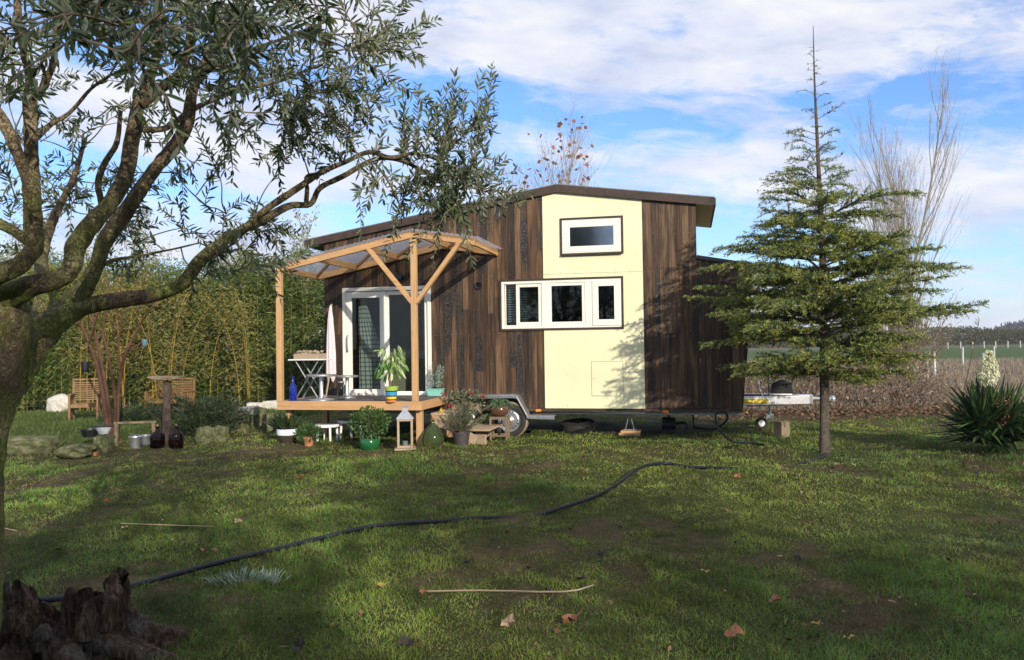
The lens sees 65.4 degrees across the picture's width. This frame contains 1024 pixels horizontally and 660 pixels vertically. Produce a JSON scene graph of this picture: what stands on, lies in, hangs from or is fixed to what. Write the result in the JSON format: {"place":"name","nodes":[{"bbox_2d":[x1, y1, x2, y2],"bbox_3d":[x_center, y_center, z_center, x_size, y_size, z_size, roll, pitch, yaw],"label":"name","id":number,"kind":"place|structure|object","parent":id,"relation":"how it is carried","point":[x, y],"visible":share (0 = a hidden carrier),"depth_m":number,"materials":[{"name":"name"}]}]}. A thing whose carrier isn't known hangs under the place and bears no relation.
{"place":"outdoors","nodes":[
{"label":"outdoors","id":0,"kind":"place"},
{"bbox_2d":[0,0,1023,346],"label":"sky","id":1,"kind":"structure","parent":0,"point":[692,97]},
{"bbox_2d":[3,339,1023,659],"bbox_3d":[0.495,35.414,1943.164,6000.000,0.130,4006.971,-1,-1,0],"label":"ground","id":2,"kind":"structure","parent":0,"point":[589,527],"depth_m":6.23,"materials":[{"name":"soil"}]},
{"bbox_2d":[0,192,59,272],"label":"willow tree","id":3,"kind":"object","parent":2,"relation":"on","point":[9,255],"visible":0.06,"depth_m":27.03,"materials":[{"name":"green plant"}]},
{"bbox_2d":[7,435,63,453],"bbox_3d":[-7.198,1.715,11.857,0.891,0.298,0.347,-1,-1,0],"label":"boulder","id":4,"kind":"object","parent":2,"relation":"on","point":[34,444],"visible":0.69,"depth_m":11.70,"materials":[{"name":"stone"}]},
{"bbox_2d":[46,394,75,412],"bbox_3d":[-10.100,1.734,17.838,0.648,0.616,0.479,-1,-1,0],"label":"boulder","id":5,"kind":"object","parent":2,"relation":"on","point":[59,402],"visible":0.59,"depth_m":17.66,"materials":[{"name":"stone"}]},
{"bbox_2d":[55,443,97,458],"bbox_3d":[-6.196,1.720,11.351,0.568,0.218,0.373,-1,-1,0],"label":"boulder","id":6,"kind":"object","parent":2,"relation":"on","point":[77,451],"visible":1,"depth_m":11.21,"materials":[{"name":"stone"}]},
{"bbox_2d":[80,428,97,436],"bbox_3d":[-6.613,1.611,12.484,0.280,0.120,0.280,-1,-1,0],"label":"flower pot","id":7,"kind":"object","parent":2,"relation":"on","point":[89,432],"visible":0.84,"depth_m":12.39,"materials":[{"name":"black plastic"}]},
{"bbox_2d":[0,567,198,659],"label":"tree stump","id":8,"kind":"object","parent":2,"relation":"on","point":[110,621],"visible":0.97,"depth_m":3.82,"materials":[{"name":"brown wood"}]},
{"bbox_2d":[93,434,115,453],"bbox_3d":[-6.011,1.682,11.728,0.234,0.312,0.270,-1,-1,0],"label":"boulder","id":9,"kind":"object","parent":2,"relation":"on","point":[105,443],"visible":0.76,"depth_m":11.63,"materials":[{"name":"stone"}]},
{"bbox_2d":[93,424,114,433],"bbox_3d":[-6.014,1.467,11.737,0.284,0.124,0.282,-1,-1,0],"label":"enamel bowl","id":10,"kind":"object","parent":9,"relation":"on","point":[104,429],"visible":1,"depth_m":11.67,"materials":[{"name":"white metal"}]},
{"bbox_2d":[60,232,183,434],"bbox_3d":[-6.440,0.010,13.321,2.035,3.651,0.726,-1,-1,0],"label":"red stem shrub","id":11,"kind":"object","parent":2,"relation":"on","point":[105,397],"visible":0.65,"depth_m":13.33,"materials":[{"name":"plant"}]},
{"bbox_2d":[79,324,89,372],"bbox_3d":[-7.239,0.300,13.500,0.159,0.842,0.375,0,-1,-24],"label":"hanging pot","id":12,"kind":"object","parent":11,"relation":"hanging from","point":[85,366],"visible":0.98,"depth_m":13.54,"materials":[{"name":"black plastic"}]},
{"bbox_2d":[142,327,146,345],"bbox_3d":[-5.948,0.105,12.902,0.084,0.310,0.084,-1,-1,0],"label":"hanging jar","id":13,"kind":"object","parent":11,"relation":"hanging from","point":[144,342],"visible":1,"depth_m":12.87,"materials":[{"name":"blue glass"}]},
{"bbox_2d":[83,208,165,377],"bbox_3d":[-13.827,-1.057,27.843,3.318,6.593,2.810,-1,-1,0],"label":"willow tree","id":14,"kind":"object","parent":2,"relation":"on","point":[141,230],"visible":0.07,"depth_m":27.98,"materials":[{"name":"green plant"}]},
{"bbox_2d":[93,399,161,424],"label":"juniper bush","id":15,"kind":"object","parent":2,"relation":"on","point":[141,413],"visible":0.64,"depth_m":14.63,"materials":[{"name":"plant"}]},
{"bbox_2d":[114,421,156,445],"bbox_3d":[-5.841,1.626,12.356,0.645,0.426,0.050,-1,-1,0],"label":"wooden trestle","id":16,"kind":"object","parent":2,"relation":"on","point":[116,433],"visible":0.67,"depth_m":12.33,"materials":[{"name":"brown wood"}]},
{"bbox_2d":[128,434,142,447],"bbox_3d":[-5.677,1.677,12.009,0.206,0.219,0.204,-1,-1,0],"label":"bucket","id":17,"kind":"object","parent":2,"relation":"on","point":[135,441],"visible":0.98,"depth_m":11.94,"materials":[{"name":"metal"}]},
{"bbox_2d":[30,244,249,410],"bbox_3d":[-8.616,-0.003,18.197,5.005,3.982,2.959,0,-1,-20],"label":"golden bamboo","id":18,"kind":"object","parent":2,"relation":"on","point":[131,318],"visible":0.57,"depth_m":18.22,"materials":[{"name":"green plant"}]},
{"bbox_2d":[138,434,150,444],"bbox_3d":[-5.755,1.727,12.515,0.216,0.150,0.214,-1,-1,0],"label":"tub","id":19,"kind":"object","parent":2,"relation":"on","point":[146,439],"visible":0.58,"depth_m":12.44,"materials":[{"name":"metal"}]},
{"bbox_2d":[150,424,164,448],"bbox_3d":[-5.401,1.622,12.142,0.216,0.367,0.216,-1,-1,0],"label":"demijohn","id":20,"kind":"object","parent":2,"relation":"on","point":[157,438],"visible":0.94,"depth_m":12.06,"materials":[{"name":"brown glass"}]},
{"bbox_2d":[0,241,324,410],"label":"bamboo hedge","id":21,"kind":"object","parent":2,"relation":"on","point":[297,310],"visible":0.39,"depth_m":19.85,"materials":[{"name":"green plant"}]},
{"bbox_2d":[9,407,320,441],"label":"terrace","id":22,"kind":"structure","parent":2,"relation":"on","point":[124,434],"depth_m":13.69,"materials":[{"name":"plant"}]},
{"bbox_2d":[67,378,101,421],"bbox_3d":[-8.375,1.375,15.645,0.542,0.833,0.561,0,-1,-20],"label":"garden chair","id":23,"kind":"object","parent":22,"relation":"on","point":[73,405],"visible":0.81,"depth_m":15.76,"materials":[{"name":"brown wood"}]},
{"bbox_2d":[88,395,125,410],"bbox_3d":[-8.967,1.649,17.632,0.666,0.368,0.480,-1,-1,-11],"label":"garden table","id":24,"kind":"object","parent":22,"relation":"on","point":[123,396],"visible":0.23,"depth_m":17.76,"materials":[{"name":"brown wood"}]},
{"bbox_2d":[147,376,184,445],"bbox_3d":[-5.388,1.290,12.424,0.470,1.150,0.280,-1,-1,0],"label":"bird table","id":25,"kind":"object","parent":2,"relation":"on","point":[166,419],"visible":0.84,"depth_m":12.37,"materials":[{"name":"wood"}]},
{"bbox_2d":[120,523,212,526],"bbox_3d":[-2.838,1.602,6.549,0.784,0.034,0.008,-1,-1,3],"label":"wooden stick","id":26,"kind":"object","parent":2,"relation":"on","point":[166,524],"visible":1,"depth_m":6.55,"materials":[{"name":"brown wood"}]},
{"bbox_2d":[144,378,195,410],"bbox_3d":[-7.815,1.528,18.228,0.952,0.843,0.554,-1,-1,9],"label":"garden chair","id":27,"kind":"object","parent":2,"relation":"on","point":[147,394],"visible":0.48,"depth_m":18.38,"materials":[{"name":"brown wood"}]},
{"bbox_2d":[168,424,183,448],"bbox_3d":[-5.105,1.615,12.110,0.216,0.367,0.216,-1,-1,0],"label":"demijohn","id":28,"kind":"object","parent":2,"relation":"on","point":[176,438],"visible":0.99,"depth_m":12.03,"materials":[{"name":"brown glass"}]},
{"bbox_2d":[147,391,259,434],"bbox_3d":[-5.300,1.449,13.671,1.988,0.819,1.184,-1,-1,0],"label":"juniper bush","id":29,"kind":"object","parent":2,"relation":"on","point":[209,412],"visible":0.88,"depth_m":13.56,"materials":[{"name":"plant"}]},
{"bbox_2d":[195,426,213,443],"bbox_3d":[-4.898,1.688,12.713,0.303,0.320,0.276,-1,-1,0],"label":"boulder","id":30,"kind":"object","parent":2,"relation":"on","point":[204,435],"visible":0.84,"depth_m":12.60,"materials":[{"name":"stone"}]},
{"bbox_2d":[212,425,229,441],"bbox_3d":[-4.683,1.689,12.807,0.284,0.327,0.254,-1,-1,0],"label":"boulder","id":31,"kind":"object","parent":2,"relation":"on","point":[221,433],"visible":0.77,"depth_m":12.70,"materials":[{"name":"stone"}]},
{"bbox_2d":[187,288,271,406],"bbox_3d":[-6.415,0.470,18.461,1.818,2.985,2.608,0,-1,-36],"label":"golden bamboo","id":32,"kind":"object","parent":2,"relation":"on","point":[232,344],"visible":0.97,"depth_m":18.65,"materials":[{"name":"green plant"}]},
{"bbox_2d":[208,216,261,320],"bbox_3d":[-9.971,-0.959,28.800,2.050,6.326,3.094,0,-1,-32],"label":"willow tree","id":33,"kind":"object","parent":2,"relation":"on","point":[227,259],"visible":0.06,"depth_m":28.56,"materials":[{"name":"green plant"}]},
{"bbox_2d":[229,415,249,432],"bbox_3d":[-4.853,1.677,14.184,0.354,0.382,0.261,-1,-1,0],"label":"boulder","id":34,"kind":"object","parent":2,"relation":"on","point":[244,427],"visible":0.52,"depth_m":14.07,"materials":[{"name":"stone"}]},
{"bbox_2d":[199,565,291,585],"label":"catmint clump","id":35,"kind":"object","parent":2,"relation":"on","point":[263,575],"visible":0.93,"depth_m":5.22,"materials":[{"name":"plant"}]},
{"bbox_2d":[246,402,264,407],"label":"boulder","id":36,"kind":"object","parent":2,"relation":"on","point":[261,404],"visible":0.25,"depth_m":17.28,"materials":[{"name":"stone"}]},
{"bbox_2d":[251,407,266,427],"bbox_3d":[-4.735,1.678,14.950,0.264,0.473,0.240,-1,-1,0],"label":"boulder","id":37,"kind":"object","parent":2,"relation":"on","point":[256,420],"visible":0.45,"depth_m":14.84,"materials":[{"name":"stone"}]},
{"bbox_2d":[242,406,259,414],"bbox_3d":[-4.900,1.497,14.813,0.377,0.140,0.218,-1,-1,-9],"label":"trough","id":38,"kind":"object","parent":37,"relation":"on","point":[253,407],"visible":0.34,"depth_m":14.73,"materials":[{"name":"stone"}]},
{"bbox_2d":[0,0,535,628],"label":"olive tree","id":39,"kind":"object","parent":2,"relation":"on","point":[30,336],"visible":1,"depth_m":3.58,"materials":[{"name":"green plant"}]},
{"bbox_2d":[262,413,276,432],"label":"boulder","id":40,"kind":"object","parent":2,"relation":"on","point":[267,428],"visible":0.46,"depth_m":13.99,"materials":[{"name":"stone"}]},
{"bbox_2d":[262,400,276,409],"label":"boulder","id":41,"kind":"object","parent":2,"relation":"on","point":[271,404],"visible":0.24,"depth_m":17.45,"materials":[{"name":"stone"}]},
{"bbox_2d":[262,411,307,442],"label":"potted plant","id":42,"kind":"object","parent":2,"relation":"on","point":[285,427],"visible":0.97,"depth_m":12.20,"materials":[{"name":"plant"}]},
{"bbox_2d":[291,637,304,649],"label":"fallen leaf","id":43,"kind":"object","parent":2,"relation":"on","point":[300,642],"visible":1,"depth_m":3.93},
{"bbox_2d":[280,205,322,390],"bbox_3d":[-7.359,-1.045,27.050,2.189,6.358,3.050,-1,-1,0],"label":"willow tree","id":44,"kind":"object","parent":2,"relation":"on","point":[302,229],"visible":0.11,"depth_m":26.60,"materials":[{"name":"green plant"}]},
{"bbox_2d":[294,421,321,445],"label":"potted plant","id":45,"kind":"object","parent":2,"relation":"on","point":[309,441],"visible":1,"depth_m":12.01,"materials":[{"name":"green plant"}]},
{"bbox_2d":[315,423,339,441],"bbox_3d":[-2.923,1.623,12.610,0.380,0.271,0.380,-1,-1,0],"label":"stool","id":46,"kind":"object","parent":2,"relation":"on","point":[324,426],"visible":0.84,"depth_m":12.54,"materials":[{"name":"white plastic"}]},
{"bbox_2d":[337,417,373,439],"bbox_3d":[-2.506,1.600,12.807,0.600,0.341,0.600,-1,-1,0],"label":"garden table","id":47,"kind":"object","parent":2,"relation":"on","point":[341,421],"visible":0.3,"depth_m":12.67,"materials":[{"name":"white plastic"}]},
{"bbox_2d":[347,405,393,450],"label":"potted plant","id":48,"kind":"object","parent":2,"relation":"on","point":[369,440],"visible":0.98,"depth_m":11.56,"materials":[{"name":"green plant"}]},
{"bbox_2d":[375,581,386,587],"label":"fallen leaf","id":49,"kind":"object","parent":2,"relation":"on","point":[380,584],"visible":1,"depth_m":4.87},
{"bbox_2d":[275,228,501,445],"bbox_3d":[-1.945,0.152,12.596,3.372,3.250,1.608,-1,-1,12],"label":"porch","id":50,"kind":"object","parent":2,"relation":"on","point":[415,400],"visible":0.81,"depth_m":12.12,"materials":[{"name":"brown"}]},
{"bbox_2d":[289,376,296,400],"bbox_3d":[-3.418,0.912,12.435,0.112,0.375,0.112,-1,-1,0],"label":"bottle","id":51,"kind":"object","parent":50,"relation":"on","point":[292,392],"visible":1,"depth_m":12.39,"materials":[{"name":"blue glass"}]},
{"bbox_2d":[288,359,331,398],"bbox_3d":[-3.221,0.785,12.732,0.600,0.646,0.340,-1,-1,12],"label":"side table","id":52,"kind":"object","parent":50,"relation":"on","point":[295,360],"visible":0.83,"depth_m":12.63,"materials":[{"name":"white metal"}]},
{"bbox_2d":[294,350,326,358],"bbox_3d":[-3.227,0.387,12.738,0.440,0.149,0.263,-1,-1,12],"label":"wooden tray","id":53,"kind":"object","parent":52,"relation":"on","point":[310,354],"visible":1,"depth_m":12.64,"materials":[{"name":"brown wood"}]},
{"bbox_2d":[305,374,336,400],"bbox_3d":[-2.977,0.894,12.441,0.488,0.400,0.488,-1,-1,0],"label":"pedestal table","id":54,"kind":"object","parent":50,"relation":"on","point":[321,397],"visible":1,"depth_m":12.38,"materials":[{"name":"metal"}]},
{"bbox_2d":[325,304,335,396],"bbox_3d":[-3.048,0.337,13.361,0.191,1.554,0.153,-1,-1,-17],"label":"parasol","id":55,"kind":"object","parent":50,"relation":"on","point":[331,354],"visible":0.94,"depth_m":13.33,"materials":[{"name":"white fabric"}]},
{"bbox_2d":[337,381,345,399],"bbox_3d":[-2.657,0.943,12.400,0.130,0.292,0.130,-1,-1,0],"label":"jar","id":56,"kind":"object","parent":50,"relation":"on","point":[344,389],"visible":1,"depth_m":12.42,"materials":[{"name":"clear glass"}]},
{"bbox_2d":[336,375,358,397],"bbox_3d":[-2.679,0.919,12.948,0.368,0.360,0.368,-1,-1,0],"label":"pedestal table","id":57,"kind":"object","parent":50,"relation":"on","point":[346,377],"visible":0.94,"depth_m":12.92,"materials":[{"name":"metal"}]},
{"bbox_2d":[374,346,408,401],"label":"potted plant","id":58,"kind":"object","parent":50,"relation":"on","point":[391,389],"visible":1,"depth_m":11.76,"materials":[{"name":"green plant"}]},
{"bbox_2d":[426,364,444,395],"bbox_3d":[-1.258,0.822,13.089,0.330,0.518,0.255,-1,-1,12],"label":"planter","id":59,"kind":"object","parent":50,"relation":"on","point":[432,391],"visible":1,"depth_m":13.04,"materials":[{"name":"teal plastic"}]},
{"bbox_2d":[394,406,415,450],"bbox_3d":[-1.526,1.398,11.371,0.300,0.612,0.260,-1,-1,-7],"label":"lantern","id":60,"kind":"object","parent":2,"relation":"on","point":[404,415],"visible":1,"depth_m":11.27,"materials":[{"name":"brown wood"}]},
{"bbox_2d":[397,635,414,645],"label":"fallen leaf","id":61,"kind":"object","parent":2,"relation":"on","point":[405,639],"visible":0.94,"depth_m":3.90,"materials":[{"name":"plant"}]},
{"bbox_2d":[419,589,426,594],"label":"fallen leaf","id":62,"kind":"object","parent":2,"relation":"on","point":[422,591],"visible":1,"depth_m":4.77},
{"bbox_2d":[422,417,443,446],"bbox_3d":[-1.154,1.484,11.634,0.332,0.432,0.332,-1,-1,0],"label":"demijohn","id":63,"kind":"object","parent":2,"relation":"on","point":[432,435],"visible":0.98,"depth_m":11.52,"materials":[{"name":"green glass"}]},
{"bbox_2d":[39,449,831,601],"bbox_3d":[0.445,1.623,7.771,10.615,0.121,1.031,0,-1,-40],"label":"garden hose","id":64,"kind":"object","parent":2,"relation":"on","point":[235,558],"visible":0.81,"depth_m":6.45,"materials":[{"name":"rubber"}]},
{"bbox_2d":[438,399,487,447],"bbox_3d":[-0.714,1.361,11.639,0.744,0.708,0.610,-1,-1,0],"label":"potted plant","id":65,"kind":"object","parent":2,"relation":"on","point":[461,433],"visible":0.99,"depth_m":11.57,"materials":[{"name":"green plant"}]},
{"bbox_2d":[431,408,501,443],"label":"wooden steps","id":66,"kind":"structure","parent":2,"relation":"on","point":[486,429],"depth_m":11.99,"materials":[{"name":"brown wood"}]},
{"bbox_2d":[439,388,489,412],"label":"potted plant","id":67,"kind":"object","parent":66,"relation":"on","point":[467,394],"visible":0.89,"depth_m":12.46,"materials":[{"name":"green plant"}]},
{"bbox_2d":[475,434,485,444],"bbox_3d":[-0.531,1.642,11.993,0.320,0.150,0.040,-1,-1,29],"label":"plank","id":68,"kind":"object","parent":2,"relation":"on","point":[481,439],"visible":0.55,"depth_m":11.93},
{"bbox_2d":[489,415,509,440],"bbox_3d":[-0.191,1.533,12.477,0.280,0.365,0.270,-1,-1,9],"label":"plant stool","id":69,"kind":"object","parent":2,"relation":"on","point":[493,434],"visible":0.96,"depth_m":12.37,"materials":[{"name":"brown wood"}]},
{"bbox_2d":[482,398,515,416],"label":"potted plant","id":70,"kind":"object","parent":69,"relation":"on","point":[499,408],"visible":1,"depth_m":12.39,"materials":[{"name":"green plant"}]},
{"bbox_2d":[419,584,593,592],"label":"straw stalk","id":71,"kind":"object","parent":2,"relation":"on","point":[511,590],"visible":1,"depth_m":4.76,"materials":[{"name":"beige plant"}]},
{"bbox_2d":[500,613,515,626],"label":"fallen leaf","id":72,"kind":"object","parent":2,"relation":"on","point":[508,621],"visible":1,"depth_m":4.16,"materials":[{"name":"plant"}]},
{"bbox_2d":[7,415,1023,659],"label":"leaf scraps","id":73,"kind":"object","parent":2,"relation":"on","point":[557,630],"visible":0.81,"depth_m":5.82,"materials":[{"name":"plant"}]},
{"bbox_2d":[492,96,614,195],"bbox_3d":[0.792,-1.946,19.610,3.121,7.667,3.066,-1,-1,-14],"label":"plane tree","id":74,"kind":"object","parent":2,"relation":"on","point":[568,177],"visible":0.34,"depth_m":19.45,"materials":[{"name":"brown plant"}]},
{"bbox_2d":[304,184,835,437],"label":"tiny house","id":75,"kind":"structure","parent":2,"relation":"on","point":[623,326],"depth_m":12.82,"materials":[{"name":"wood"}]},
{"bbox_2d":[358,298,380,388],"bbox_3d":[-2.430,0.260,13.804,0.480,1.670,0.056,-1,-1,13],"label":"curtain","id":76,"kind":"object","parent":75,"relation":"hanging from","point":[369,358],"visible":0.75,"depth_m":13.82,"materials":[{"name":"fabric"}]},
{"bbox_2d":[342,286,431,394],"bbox_3d":[-2.117,0.195,13.468,1.587,1.850,0.161,-1,-1,12],"label":"patio door","id":77,"kind":"structure","parent":75,"relation":"in","point":[347,293],"depth_m":13.49,"materials":[{"name":"white plastic"}]},
{"bbox_2d":[390,349,422,390],"bbox_3d":[-1.840,0.740,14.578,1.260,0.790,0.560,-1,-1,12],"label":"cabinet","id":78,"kind":"object","parent":75,"relation":"in","point":[404,384],"visible":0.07,"depth_m":14.33,"materials":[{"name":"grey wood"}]},
{"bbox_2d":[422,297,424,390],"bbox_3d":[-1.415,0.242,13.579,0.220,1.670,0.056,-1,-1,12],"label":"curtain","id":79,"kind":"object","parent":75,"relation":"hanging from","point":[423,311],"visible":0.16,"depth_m":13.60,"materials":[{"name":"fabric"}]},
{"bbox_2d":[507,285,538,321],"bbox_3d":[0.212,-0.445,13.115,0.580,0.622,0.010,-1,-1,12],"label":"blind","id":80,"kind":"object","parent":75,"relation":"attached to","point":[522,304],"visible":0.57,"depth_m":13.12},
{"bbox_2d":[499,276,623,330],"bbox_3d":[0.787,-0.419,12.844,2.012,0.835,0.089,-1,-1,12],"label":"long window","id":81,"kind":"structure","parent":75,"relation":"in","point":[590,296],"depth_m":12.79,"materials":[{"name":"white plastic"}]},
{"bbox_2d":[560,215,623,255],"bbox_3d":[1.270,-1.503,12.731,1.010,0.605,0.120,-1,-1,12],"label":"loft window","id":82,"kind":"structure","parent":75,"relation":"in","point":[599,234],"depth_m":12.72,"materials":[{"name":"white plastic"}]},
{"bbox_2d":[561,611,581,622],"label":"fallen leaf","id":83,"kind":"object","parent":2,"relation":"on","point":[566,618],"visible":1,"depth_m":4.28,"materials":[{"name":"plant"}]},
{"bbox_2d":[560,418,595,433],"bbox_3d":[1.098,1.597,13.299,0.600,0.170,0.600,-5,7,0],"label":"spare tyre","id":84,"kind":"object","parent":2,"relation":"on","point":[577,425],"visible":0.99,"depth_m":13.10,"materials":[{"name":"rubber"}]},
{"bbox_2d":[576,575,585,580],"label":"fallen leaf","id":85,"kind":"object","parent":2,"relation":"on","point":[581,577],"visible":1,"depth_m":5.01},
{"bbox_2d":[619,430,640,435],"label":"wood blocks","id":86,"kind":"object","parent":2,"relation":"on","point":[630,432],"depth_m":12.74,"materials":[{"name":"wood"}]},
{"bbox_2d":[662,415,687,432],"bbox_3d":[2.694,1.527,13.150,0.422,0.330,0.216,-1,-1,12],"label":"water pump","id":87,"kind":"object","parent":2,"relation":"on","point":[669,423],"visible":0.99,"depth_m":13.09,"materials":[{"name":"black plastic"}]},
{"bbox_2d":[693,410,764,445],"bbox_3d":[3.005,1.430,11.960,0.543,0.449,1.767,0,-1,-20],"label":"water hose","id":88,"kind":"object","parent":2,"relation":"on","point":[723,423],"visible":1,"depth_m":11.88,"materials":[{"name":"rubber"}]},
{"bbox_2d":[724,623,744,636],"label":"fallen leaf","id":89,"kind":"object","parent":2,"relation":"on","point":[735,629],"visible":1,"depth_m":3.89,"materials":[{"name":"plant"}]},
{"bbox_2d":[769,593,781,601],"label":"fallen leaf","id":90,"kind":"object","parent":2,"relation":"on","point":[775,597],"visible":1,"depth_m":4.34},
{"bbox_2d":[774,421,789,437],"bbox_3d":[4.194,1.543,12.386,0.180,0.250,0.160,0,-1,-29],"label":"wood block","id":91,"kind":"object","parent":2,"relation":"on","point":[782,428],"depth_m":12.33,"materials":[{"name":"wood"}]},
{"bbox_2d":[793,554,800,559],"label":"fallen leaf","id":92,"kind":"object","parent":2,"relation":"on","point":[797,556],"visible":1,"depth_m":5.34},
{"bbox_2d":[810,620,819,624],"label":"fallen leaf","id":93,"kind":"object","parent":2,"relation":"on","point":[815,623],"visible":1,"depth_m":4.07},
{"bbox_2d":[686,401,962,423],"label":"leaf litter","id":94,"kind":"object","parent":2,"relation":"on","point":[910,409],"visible":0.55,"depth_m":15.91,"materials":[{"name":"plant"}]},
{"bbox_2d":[683,26,989,454],"bbox_3d":[4.311,-1.211,10.566,3.848,5.834,3.701,-1,-1,0],"label":"cedar tree","id":95,"kind":"object","parent":2,"relation":"on","point":[816,299],"visible":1,"depth_m":10.32,"materials":[{"name":"green plant"}]},
{"bbox_2d":[844,634,854,638],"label":"fallen leaf","id":96,"kind":"object","parent":2,"relation":"on","point":[851,636],"visible":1,"depth_m":3.88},
{"bbox_2d":[743,356,973,408],"bbox_3d":[7.091,1.155,17.977,6.648,1.188,2.550,-1,-1,0],"label":"bramble thicket","id":97,"kind":"object","parent":2,"relation":"on","point":[879,397],"visible":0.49,"depth_m":17.41,"materials":[{"name":"plant"}]},
{"bbox_2d":[748,325,1023,348],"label":"orchard rows","id":98,"kind":"object","parent":2,"relation":"on","point":[1001,336],"visible":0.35,"depth_m":152.57,"materials":[{"name":"green plant"}]},
{"bbox_2d":[888,596,901,602],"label":"fallen leaf","id":99,"kind":"object","parent":2,"relation":"on","point":[899,598],"visible":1,"depth_m":4.38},
{"bbox_2d":[846,274,963,403],"bbox_3d":[8.684,0.147,18.300,2.338,3.223,2.262,0,-1,-20],"label":"bare shrub","id":100,"kind":"object","parent":2,"relation":"on","point":[917,347],"visible":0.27,"depth_m":17.84,"materials":[{"name":"brown plant"}]},
{"bbox_2d":[840,36,979,392],"bbox_3d":[9.336,-2.573,19.078,3.119,8.660,2.802,-1,-1,0],"label":"poplar tree","id":101,"kind":"object","parent":2,"relation":"on","point":[897,223],"visible":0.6,"depth_m":18.90,"materials":[{"name":"plant"}]},
{"bbox_2d":[933,352,935,373],"bbox_3d":[16.942,1.347,31.960,0.085,0.950,0.085,1,-5,-17],"label":"fence post","id":102,"kind":"object","parent":2,"relation":"on","point":[934,367],"visible":0.51,"depth_m":31.92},
{"bbox_2d":[961,347,963,363],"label":"fence post","id":103,"kind":"object","parent":2,"relation":"on","point":[962,352],"visible":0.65,"depth_m":43.96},
{"bbox_2d":[952,318,978,437],"bbox_3d":[6.789,0.711,11.915,0.456,1.808,0.098,-1,-1,0],"label":"dry stalk","id":104,"kind":"object","parent":2,"relation":"on","point":[972,352],"visible":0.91,"depth_m":11.92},
{"bbox_2d":[918,350,1023,456],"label":"yucca","id":105,"kind":"object","parent":2,"relation":"on","point":[991,414],"visible":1,"depth_m":10.24,"materials":[{"name":"green plant"}]},
{"bbox_2d":[964,588,982,597],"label":"fallen leaf","id":106,"kind":"object","parent":2,"relation":"on","point":[970,593],"visible":1,"depth_m":4.43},
{"bbox_2d":[983,319,1023,340],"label":"distant wood","id":107,"kind":"object","parent":2,"relation":"on","point":[1015,325],"visible":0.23,"depth_m":341.55,"materials":[{"name":"plant"}]},
{"bbox_2d":[743,356,1023,411],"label":"dry grass","id":108,"kind":"structure","parent":0,"point":[975,363],"depth_m":28.36,"materials":[{"name":"plant"}]}
]}

